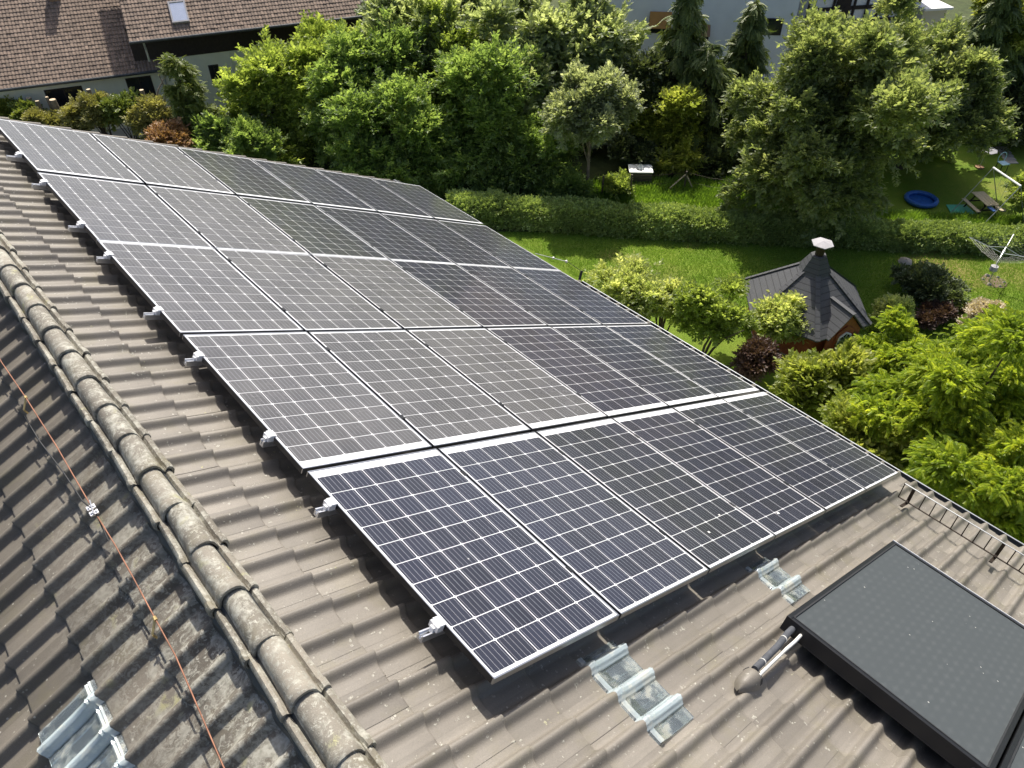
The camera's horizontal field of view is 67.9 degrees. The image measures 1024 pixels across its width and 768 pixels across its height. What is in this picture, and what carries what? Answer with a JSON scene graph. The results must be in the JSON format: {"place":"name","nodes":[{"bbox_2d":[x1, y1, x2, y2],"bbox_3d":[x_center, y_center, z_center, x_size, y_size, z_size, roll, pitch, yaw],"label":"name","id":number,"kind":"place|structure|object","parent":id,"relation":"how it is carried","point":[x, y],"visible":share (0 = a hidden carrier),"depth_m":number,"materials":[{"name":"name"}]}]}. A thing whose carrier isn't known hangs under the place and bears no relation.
{"place":"outdoors","nodes":[
{"label":"outdoors","id":0,"kind":"place"},
{"bbox_2d":[138,0,1005,246],"bbox_3d":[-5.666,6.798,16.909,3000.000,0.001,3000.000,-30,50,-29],"label":"ground","id":1,"kind":"structure","parent":0,"point":[601,163],"depth_m":36.32,"materials":[{"name":"green plant"}]},
{"bbox_2d":[20,106,63,126],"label":"cut back shrub","id":2,"kind":"object","parent":1,"relation":"on","point":[44,117],"visible":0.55,"depth_m":35.71,"materials":[{"name":"green plant"}]},
{"bbox_2d":[50,101,94,131],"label":"cut back shrub","id":3,"kind":"object","parent":1,"relation":"on","point":[67,112],"visible":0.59,"depth_m":35.58,"materials":[{"name":"green plant"}]},
{"bbox_2d":[68,89,119,134],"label":"cut back shrub","id":4,"kind":"object","parent":1,"relation":"on","point":[88,107],"visible":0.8,"depth_m":35.35,"materials":[{"name":"green plant"}]},
{"bbox_2d":[96,86,139,139],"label":"cut back shrub","id":5,"kind":"object","parent":1,"relation":"on","point":[116,106],"visible":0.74,"depth_m":35.39,"materials":[{"name":"green plant"}]},
{"bbox_2d":[119,90,172,138],"bbox_3d":[-16.626,-11.782,35.308,2.591,3.304,2.146,31,50,30],"label":"cut back shrub","id":6,"kind":"object","parent":1,"relation":"on","point":[145,112],"visible":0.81,"depth_m":34.53,"materials":[{"name":"green plant"}]},
{"bbox_2d":[143,117,197,147],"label":"cut back shrub","id":7,"kind":"object","parent":1,"relation":"on","point":[174,132],"visible":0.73,"depth_m":33.42,"materials":[{"name":"brown plant"}]},
{"bbox_2d":[0,0,368,131],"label":"neighbour house","id":8,"kind":"structure","parent":1,"relation":"on","point":[58,50],"depth_m":37.19,"materials":[{"name":"tile"}]},
{"bbox_2d":[153,52,223,150],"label":"conifer","id":9,"kind":"object","parent":1,"relation":"on","point":[186,90],"visible":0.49,"depth_m":34.00,"materials":[{"name":"green plant"}]},
{"bbox_2d":[188,109,246,151],"bbox_3d":[-13.336,-10.992,34.584,2.736,3.092,3.006,-13,43,-14],"label":"cut back shrub","id":10,"kind":"object","parent":1,"relation":"on","point":[210,135],"visible":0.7,"depth_m":33.70,"materials":[{"name":"green plant"}]},
{"bbox_2d":[218,110,289,161],"bbox_3d":[-11.426,-10.444,33.784,3.167,3.336,2.800,-15,44,-16],"label":"cut back shrub","id":11,"kind":"object","parent":1,"relation":"on","point":[257,136],"visible":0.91,"depth_m":33.05,"materials":[{"name":"green plant"}]},
{"bbox_2d":[212,24,329,169],"bbox_3d":[-10.644,-13.159,35.380,7.054,5.931,7.231,-30,50,-29],"label":"tree","id":12,"kind":"object","parent":1,"relation":"on","point":[252,85],"visible":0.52,"depth_m":34.06,"materials":[{"name":"green plant"}]},
{"bbox_2d":[276,9,361,119],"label":"tree","id":13,"kind":"object","parent":1,"relation":"on","point":[306,39],"visible":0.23,"depth_m":34.39,"materials":[{"name":"green plant"}]},
{"bbox_2d":[301,4,432,153],"bbox_3d":[-6.670,-13.905,35.026,7.375,6.924,7.891,-30,50,-29],"label":"tree","id":14,"kind":"object","parent":1,"relation":"on","point":[355,55],"visible":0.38,"depth_m":32.76,"materials":[{"name":"green plant"}]},
{"bbox_2d":[298,64,466,185],"bbox_3d":[-5.374,-11.227,33.379,6.591,5.796,7.342,-30,50,-29],"label":"tree","id":15,"kind":"object","parent":1,"relation":"on","point":[368,154],"visible":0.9,"depth_m":32.04,"materials":[{"name":"green plant"}]},
{"bbox_2d":[345,0,522,93],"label":"tree","id":16,"kind":"object","parent":1,"relation":"on","point":[488,14],"visible":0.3,"depth_m":33.41,"materials":[{"name":"green plant"}]},
{"bbox_2d":[371,0,500,157],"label":"tree","id":17,"kind":"object","parent":1,"relation":"on","point":[464,37],"visible":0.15,"depth_m":33.30,"materials":[{"name":"green plant"}]},
{"bbox_2d":[382,29,566,200],"bbox_3d":[-1.720,-12.244,33.592,8.628,7.097,7.884,2,42,3],"label":"tree","id":18,"kind":"object","parent":1,"relation":"on","point":[494,104],"visible":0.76,"depth_m":32.33,"materials":[{"name":"green plant"}]},
{"bbox_2d":[463,19,559,147],"bbox_3d":[-0.043,-13.256,34.851,6.065,6.142,5.787,-16,44,-17],"label":"tree","id":19,"kind":"object","parent":1,"relation":"on","point":[541,66],"visible":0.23,"depth_m":33.22,"materials":[{"name":"green plant"}]},
{"bbox_2d":[0,117,1023,767],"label":"house","id":20,"kind":"structure","parent":1,"relation":"on","point":[290,623],"depth_m":4.11,"materials":[{"name":"tile"}]},
{"bbox_2d":[0,359,224,767],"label":"lightning conductor","id":21,"kind":"object","parent":20,"relation":"attached to","point":[91,507],"visible":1,"depth_m":4.08,"materials":[{"name":"orange metal"}]},
{"bbox_2d":[6,151,416,206],"bbox_3d":[-2.860,-2.431,9.812,6.300,0.179,0.064,-6,34,-47],"label":"mounting rail","id":22,"kind":"object","parent":20,"relation":"attached to","point":[17,157],"visible":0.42,"depth_m":7.54,"materials":[{"name":"metal"}]},
{"bbox_2d":[0,119,143,184],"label":"solar module","id":23,"kind":"object","parent":22,"relation":"on","point":[51,150],"visible":0.99,"depth_m":8.06,"materials":[{"name":"white"}]},
{"bbox_2d":[91,133,234,194],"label":"solar module","id":24,"kind":"object","parent":22,"relation":"attached to","point":[152,164],"visible":0.99,"depth_m":8.82,"materials":[{"name":"white"}]},
{"bbox_2d":[177,147,311,204],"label":"solar module","id":25,"kind":"object","parent":22,"relation":"attached to","point":[242,176],"visible":0.93,"depth_m":9.57,"materials":[{"name":"black"}]},
{"bbox_2d":[251,159,377,212],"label":"solar module","id":26,"kind":"object","parent":22,"relation":"attached to","point":[314,187],"visible":0.98,"depth_m":10.33,"materials":[{"name":"black"}]},
{"bbox_2d":[315,169,433,218],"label":"solar module","id":27,"kind":"object","parent":22,"relation":"on","point":[377,196],"visible":0.99,"depth_m":11.08,"materials":[{"name":"black"}]},
{"bbox_2d":[371,178,483,224],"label":"solar module","id":28,"kind":"object","parent":22,"relation":"attached to","point":[434,206],"visible":0.98,"depth_m":11.82,"materials":[{"name":"black"}]},
{"bbox_2d":[31,179,448,227],"bbox_3d":[-2.336,-2.039,9.378,6.300,0.179,0.064,-6,34,-47],"label":"mounting rail","id":29,"kind":"object","parent":20,"relation":"attached to","point":[41,185],"visible":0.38,"depth_m":7.10,"materials":[{"name":"metal"}]},
{"bbox_2d":[147,185,310,254],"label":"solar module","id":30,"kind":"object","parent":29,"relation":"attached to","point":[223,220],"visible":0.95,"depth_m":7.85,"materials":[{"name":"white"}]},
{"bbox_2d":[380,213,508,267],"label":"solar module","id":31,"kind":"object","parent":29,"relation":"attached to","point":[449,244],"visible":0.97,"depth_m":10.11,"materials":[{"name":"black"}]},
{"bbox_2d":[68,221,494,255],"bbox_3d":[-1.660,-1.525,8.802,6.300,0.179,0.064,-6,34,-47],"label":"mounting rail","id":32,"kind":"object","parent":20,"relation":"attached to","point":[79,227],"visible":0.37,"depth_m":6.52,"materials":[{"name":"metal"}]},
{"bbox_2d":[37,172,214,248],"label":"solar module","id":33,"kind":"object","parent":32,"relation":"attached to","point":[112,210],"visible":0.99,"depth_m":7.10,"materials":[{"name":"white"}]},
{"bbox_2d":[238,196,389,259],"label":"solar module","id":34,"kind":"object","parent":32,"relation":"on","point":[309,228],"visible":0.98,"depth_m":8.60,"materials":[{"name":"black"}]},
{"bbox_2d":[315,205,451,263],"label":"solar module","id":35,"kind":"object","parent":32,"relation":"on","point":[384,236],"visible":0.94,"depth_m":9.37,"materials":[{"name":"black"}]},
{"bbox_2d":[437,220,560,270],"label":"solar module","id":36,"kind":"object","parent":32,"relation":"attached to","point":[500,247],"visible":0.96,"depth_m":10.85,"materials":[{"name":"black"}]},
{"bbox_2d":[96,251,527,276],"bbox_3d":[-1.222,-1.198,8.442,6.300,0.179,0.064,-6,34,-47],"label":"mounting rail","id":37,"kind":"object","parent":20,"relation":"attached to","point":[106,257],"visible":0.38,"depth_m":6.16,"materials":[{"name":"metal"}]},
{"bbox_2d":[214,247,401,332],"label":"solar module","id":38,"kind":"object","parent":37,"relation":"attached to","point":[309,293],"visible":0.94,"depth_m":6.90,"materials":[{"name":"white"}]},
{"bbox_2d":[389,258,547,328],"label":"solar module","id":39,"kind":"object","parent":37,"relation":"attached to","point":[480,302],"visible":0.97,"depth_m":8.41,"materials":[{"name":"black"}]},
{"bbox_2d":[143,306,582,319],"bbox_3d":[-0.563,-0.692,7.867,6.300,0.179,0.064,-6,34,-47],"label":"mounting rail","id":40,"kind":"object","parent":20,"relation":"attached to","point":[155,313],"visible":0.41,"depth_m":5.59,"materials":[{"name":"metal"}]},
{"bbox_2d":[96,239,302,336],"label":"solar module","id":41,"kind":"object","parent":40,"relation":"attached to","point":[200,290],"visible":0.98,"depth_m":6.14,"materials":[{"name":"white"}]},
{"bbox_2d":[310,253,481,330],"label":"solar module","id":42,"kind":"object","parent":40,"relation":"attached to","point":[402,298],"visible":0.96,"depth_m":7.65,"materials":[{"name":"white"}]},
{"bbox_2d":[455,263,601,326],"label":"solar module","id":43,"kind":"object","parent":40,"relation":"on","point":[542,304],"visible":0.97,"depth_m":9.16,"materials":[{"name":"black"}]},
{"bbox_2d":[511,266,648,325],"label":"solar module","id":44,"kind":"object","parent":40,"relation":"on","point":[599,308],"visible":0.95,"depth_m":9.90,"materials":[{"name":"black"}]},
{"bbox_2d":[259,378,693,447],"bbox_3d":[0.601,0.163,6.941,6.300,0.179,0.064,-6,34,-47],"label":"mounting rail","id":45,"kind":"object","parent":20,"relation":"attached to","point":[267,440],"visible":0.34,"depth_m":4.63,"materials":[{"name":"metal"}]},
{"bbox_2d":[182,332,431,473],"bbox_3d":[-1.443,0.052,5.278,0.998,0.038,1.686,-6,35,-47],"label":"solar module","id":46,"kind":"object","parent":45,"relation":"attached to","point":[309,401],"visible":0.98,"depth_m":5.18,"materials":[{"name":"black"}]},
{"bbox_2d":[308,330,530,449],"bbox_3d":[-0.753,-0.018,6.026,0.998,0.039,1.686,-6,34,-47],"label":"solar module","id":47,"kind":"object","parent":45,"relation":"attached to","point":[433,398],"visible":0.95,"depth_m":5.94,"materials":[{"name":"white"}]},
{"bbox_2d":[407,328,606,431],"bbox_3d":[-0.062,-0.089,6.773,0.998,0.040,1.686,-6,34,-47],"label":"solar module","id":48,"kind":"object","parent":45,"relation":"attached to","point":[532,396],"visible":0.99,"depth_m":6.69,"materials":[{"name":"white"}]},
{"bbox_2d":[486,326,667,417],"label":"solar module","id":49,"kind":"object","parent":45,"relation":"attached to","point":[601,386],"visible":0.99,"depth_m":7.45,"materials":[{"name":"black"}]},
{"bbox_2d":[552,325,718,407],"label":"solar module","id":50,"kind":"object","parent":45,"relation":"attached to","point":[670,387],"visible":0.98,"depth_m":8.20,"materials":[{"name":"black"}]},
{"bbox_2d":[606,325,759,398],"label":"solar module","id":51,"kind":"object","parent":45,"relation":"on","point":[704,372],"visible":0.95,"depth_m":8.96,"materials":[{"name":"black"}]},
{"bbox_2d":[314,411,746,517],"bbox_3d":[1.041,0.518,6.519,6.300,0.179,0.064,-6,34,-47],"label":"mounting rail","id":52,"kind":"object","parent":20,"relation":"attached to","point":[328,507],"visible":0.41,"depth_m":4.23,"materials":[{"name":"metal"}]},
{"bbox_2d":[306,448,618,684],"bbox_3d":[-0.304,0.909,4.322,0.998,0.039,1.686,-6,34,-47],"label":"solar module","id":53,"kind":"object","parent":52,"relation":"on","point":[494,586],"visible":1,"depth_m":4.20,"materials":[{"name":"black"}]},
{"bbox_2d":[612,408,825,538],"bbox_3d":[1.766,0.701,6.565,0.998,0.038,1.686,-6,34,-47],"label":"solar module","id":54,"kind":"object","parent":52,"relation":"on","point":[771,503],"visible":0.99,"depth_m":6.49,"materials":[{"name":"black"}]},
{"bbox_2d":[673,399,865,512],"bbox_3d":[2.457,0.629,7.312,0.998,0.039,1.686,-6,34,-47],"label":"solar module","id":55,"kind":"object","parent":52,"relation":"attached to","point":[827,488],"visible":0.99,"depth_m":7.24,"materials":[{"name":"black"}]},
{"bbox_2d":[416,464,831,642],"bbox_3d":[1.684,1.014,5.953,6.300,0.179,0.064,-6,34,-47],"label":"mounting rail","id":56,"kind":"object","parent":20,"relation":"attached to","point":[435,628],"visible":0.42,"depth_m":3.67,"materials":[{"name":"metal"}]},
{"bbox_2d":[438,432,708,618],"bbox_3d":[0.386,0.840,5.069,0.998,0.039,1.686,-6,34,-47],"label":"solar module","id":57,"kind":"object","parent":56,"relation":"attached to","point":[621,558],"visible":0.99,"depth_m":4.97,"materials":[{"name":"black"}]},
{"bbox_2d":[536,418,774,572],"bbox_3d":[1.077,0.769,5.816,0.998,0.039,1.686,-6,34,-47],"label":"solar module","id":58,"kind":"object","parent":56,"relation":"on","point":[704,525],"visible":0.99,"depth_m":5.73,"materials":[{"name":"black"}]},
{"bbox_2d":[723,391,898,491],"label":"solar module","id":59,"kind":"object","parent":56,"relation":"attached to","point":[863,469],"visible":0.98,"depth_m":8.00,"materials":[{"name":"black"}]},
{"bbox_2d":[751,540,1023,767],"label":"solar collector","id":60,"kind":"object","parent":20,"relation":"attached to","point":[927,653],"visible":1,"depth_m":4.91,"materials":[{"name":"black glass"}]},
{"bbox_2d":[996,710,1023,767],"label":"solar collector","id":61,"kind":"object","parent":20,"relation":"attached to","point":[1012,756],"visible":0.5,"depth_m":4.35,"materials":[{"name":"grey glass"}]},
{"bbox_2d":[491,91,583,181],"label":"tree","id":62,"kind":"object","parent":1,"relation":"on","point":[531,136],"visible":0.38,"depth_m":32.24,"materials":[{"name":"green plant"}]},
{"bbox_2d":[523,158,598,199],"bbox_3d":[2.168,-8.699,32.949,3.374,1.819,2.709,-3,42,-3],"label":"bush","id":63,"kind":"object","parent":1,"relation":"on","point":[570,180],"visible":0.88,"depth_m":32.42,"materials":[{"name":"green plant"}]},
{"bbox_2d":[512,0,658,161],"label":"tree","id":64,"kind":"object","parent":1,"relation":"on","point":[594,34],"visible":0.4,"depth_m":34.06,"materials":[{"name":"green plant"}]},
{"bbox_2d":[536,59,646,179],"bbox_3d":[3.190,-10.278,31.617,4.437,5.991,4.158,-30,50,-29],"label":"tree","id":65,"kind":"object","parent":1,"relation":"on","point":[599,107],"visible":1,"depth_m":29.99,"materials":[{"name":"green plant"}]},
{"bbox_2d":[597,167,635,200],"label":"bush","id":66,"kind":"object","parent":1,"relation":"on","point":[616,185],"visible":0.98,"depth_m":32.91,"materials":[{"name":"green plant"}]},
{"bbox_2d":[607,129,661,170],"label":"bush","id":67,"kind":"object","parent":1,"relation":"on","point":[629,147],"visible":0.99,"depth_m":34.54,"materials":[{"name":"green plant"}]},
{"bbox_2d":[619,44,688,129],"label":"tree","id":68,"kind":"object","parent":1,"relation":"on","point":[644,69],"visible":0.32,"depth_m":34.35,"materials":[{"name":"green plant"}]},
{"bbox_2d":[621,82,709,178],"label":"tree","id":69,"kind":"object","parent":1,"relation":"on","point":[683,102],"visible":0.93,"depth_m":34.32,"materials":[{"name":"green plant"}]},
{"bbox_2d":[632,0,708,147],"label":"conifer","id":70,"kind":"object","parent":1,"relation":"on","point":[682,37],"visible":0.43,"depth_m":34.23,"materials":[{"name":"green plant"}]},
{"bbox_2d":[607,0,799,85],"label":"white building","id":71,"kind":"structure","parent":1,"relation":"on","point":[723,15],"depth_m":40.44,"materials":[{"name":"paint"}]},
{"bbox_2d":[660,40,753,175],"bbox_3d":[9.097,-12.931,35.273,4.860,5.702,5.808,-30,50,-29],"label":"conifer","id":72,"kind":"object","parent":1,"relation":"on","point":[707,66],"visible":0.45,"depth_m":34.14,"materials":[{"name":"green plant"}]},
{"bbox_2d":[694,136,742,180],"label":"bush","id":73,"kind":"object","parent":1,"relation":"on","point":[716,167],"visible":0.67,"depth_m":34.61,"materials":[{"name":"green plant"}]},
{"bbox_2d":[694,56,764,154],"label":"tree","id":74,"kind":"object","parent":1,"relation":"on","point":[705,122],"visible":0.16,"depth_m":34.66,"materials":[{"name":"green plant"}]},
{"bbox_2d":[722,0,774,152],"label":"conifer","id":75,"kind":"object","parent":1,"relation":"on","point":[746,52],"visible":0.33,"depth_m":35.01,"materials":[{"name":"green plant"}]},
{"bbox_2d":[715,0,962,245],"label":"tree","id":76,"kind":"object","parent":1,"relation":"on","point":[833,110],"visible":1,"depth_m":27.33,"materials":[{"name":"green plant"}]},
{"bbox_2d":[787,0,921,57],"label":"timber framed house","id":77,"kind":"structure","parent":1,"relation":"on","point":[856,8],"depth_m":44.30,"materials":[{"name":"ceramic"}]},
{"bbox_2d":[911,0,953,33],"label":"beige outbuilding","id":78,"kind":"structure","parent":1,"relation":"on","point":[936,10],"depth_m":44.52,"materials":[{"name":"white paint"}]},
{"bbox_2d":[968,0,1023,52],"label":"tree","id":79,"kind":"object","parent":1,"relation":"on","point":[1017,35],"visible":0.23,"depth_m":35.55,"materials":[{"name":"green plant"}]},
{"bbox_2d":[579,173,793,211],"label":"meadow grass","id":80,"kind":"structure","parent":0,"point":[654,190],"depth_m":33.45,"materials":[{"name":"green plant"}]},
{"bbox_2d":[497,231,1023,390],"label":"lawn","id":81,"kind":"structure","parent":0,"point":[721,353],"depth_m":29.74,"materials":[{"name":"green plant"}]},
{"bbox_2d":[582,250,673,321],"bbox_3d":[3.821,-2.781,25.516,2.814,2.883,3.496,-30,50,-29],"label":"bush","id":82,"kind":"object","parent":81,"relation":"on","point":[633,283],"visible":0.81,"depth_m":24.57,"materials":[{"name":"green plant"}]},
{"bbox_2d":[646,273,684,330],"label":"bush","id":83,"kind":"object","parent":81,"relation":"on","point":[676,281],"visible":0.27,"depth_m":24.78,"materials":[{"name":"green plant"}]},
{"bbox_2d":[670,272,762,355],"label":"young tree","id":84,"kind":"object","parent":81,"relation":"on","point":[706,311],"visible":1,"depth_m":23.77,"materials":[{"name":"green plant"}]},
{"bbox_2d":[445,187,1023,258],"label":"hedge","id":85,"kind":"object","parent":81,"relation":"on","point":[686,219],"visible":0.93,"depth_m":30.59,"materials":[{"name":"green plant"}]},
{"bbox_2d":[726,332,782,382],"bbox_3d":[7.745,-0.617,23.877,1.939,1.808,1.544,-6,42,-6],"label":"bush","id":86,"kind":"object","parent":81,"relation":"on","point":[754,358],"visible":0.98,"depth_m":23.45,"materials":[{"name":"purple plant"}]},
{"bbox_2d":[748,290,814,346],"bbox_3d":[9.094,-2.140,25.153,3.485,2.388,2.477,-30,50,-29],"label":"bush","id":87,"kind":"object","parent":81,"relation":"on","point":[779,316],"visible":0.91,"depth_m":24.30,"materials":[{"name":"green plant"}]},
{"bbox_2d":[745,237,871,355],"bbox_3d":[9.924,-3.216,25.402,4.297,3.620,4.373,-30,50,-29],"label":"grill hut","id":88,"kind":"object","parent":81,"relation":"on","point":[834,313],"visible":0.71,"depth_m":24.59,"materials":[{"name":"stone"}]},
{"bbox_2d":[766,336,877,422],"bbox_3d":[8.536,0.676,20.836,3.035,4.024,3.936,-30,50,-29],"label":"leafy tree","id":89,"kind":"object","parent":81,"relation":"on","point":[808,381],"visible":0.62,"depth_m":20.05,"materials":[{"name":"green plant"}]},
{"bbox_2d":[817,383,917,471],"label":"leafy tree","id":90,"kind":"object","parent":81,"relation":"on","point":[835,414],"visible":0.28,"depth_m":16.81,"materials":[{"name":"green plant"}]},
{"bbox_2d":[868,292,915,333],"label":"bush","id":91,"kind":"object","parent":81,"relation":"on","point":[892,300],"visible":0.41,"depth_m":25.62,"materials":[{"name":"green plant"}]},
{"bbox_2d":[852,303,953,376],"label":"leafy tree","id":92,"kind":"object","parent":81,"relation":"on","point":[888,354],"visible":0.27,"depth_m":20.89,"materials":[{"name":"green plant"}]},
{"bbox_2d":[889,258,972,307],"bbox_3d":[15.046,-3.644,27.474,2.427,1.535,3.077,-30,50,-29],"label":"bush","id":93,"kind":"object","parent":81,"relation":"on","point":[921,281],"visible":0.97,"depth_m":27.09,"materials":[{"name":"green plant"}]},
{"bbox_2d":[846,301,1023,468],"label":"leafy tree","id":94,"kind":"object","parent":81,"relation":"on","point":[936,385],"visible":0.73,"depth_m":16.17,"materials":[{"name":"green plant"}]},
{"bbox_2d":[914,296,958,330],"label":"bush","id":95,"kind":"object","parent":81,"relation":"on","point":[933,314],"visible":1,"depth_m":26.26,"materials":[{"name":"brown plant"}]},
{"bbox_2d":[901,418,1023,543],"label":"leafy tree","id":96,"kind":"object","parent":81,"relation":"on","point":[986,483],"visible":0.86,"depth_m":14.37,"materials":[{"name":"green plant"}]},
{"bbox_2d":[954,296,1005,324],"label":"bush","id":97,"kind":"object","parent":81,"relation":"on","point":[974,307],"visible":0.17,"depth_m":25.99,"materials":[{"name":"beige plant"}]},
{"bbox_2d":[795,140,1023,216],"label":"neighbour lawn","id":98,"kind":"structure","parent":0,"point":[944,182],"depth_m":34.85,"materials":[{"name":"green plant"}]},
{"bbox_2d":[788,205,1023,225],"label":"meadow grass","id":99,"kind":"structure","parent":98,"relation":"on","point":[977,217],"depth_m":31.92,"materials":[{"name":"green plant"}]},
{"bbox_2d":[904,190,938,208],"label":"paddling pool","id":100,"kind":"structure","parent":98,"relation":"on","point":[920,199],"depth_m":33.33,"materials":[{"name":"blue plastic"}]},
{"bbox_2d":[887,12,1022,169],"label":"tree","id":101,"kind":"object","parent":98,"relation":"on","point":[981,116],"visible":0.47,"depth_m":31.99,"materials":[{"name":"green plant"}]},
{"bbox_2d":[962,0,1023,143],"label":"conifer","id":102,"kind":"object","parent":98,"relation":"on","point":[990,22],"visible":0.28,"depth_m":35.55,"materials":[{"name":"green plant"}]},
{"bbox_2d":[990,50,1023,154],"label":"tree","id":103,"kind":"object","parent":98,"relation":"on","point":[1017,92],"visible":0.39,"depth_m":36.24,"materials":[{"name":"green plant"}]},
{"bbox_2d":[1000,166,1023,214],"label":"tree","id":104,"kind":"object","parent":98,"relation":"on","point":[1012,199],"visible":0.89,"depth_m":30.94,"materials":[{"name":"green plant"}]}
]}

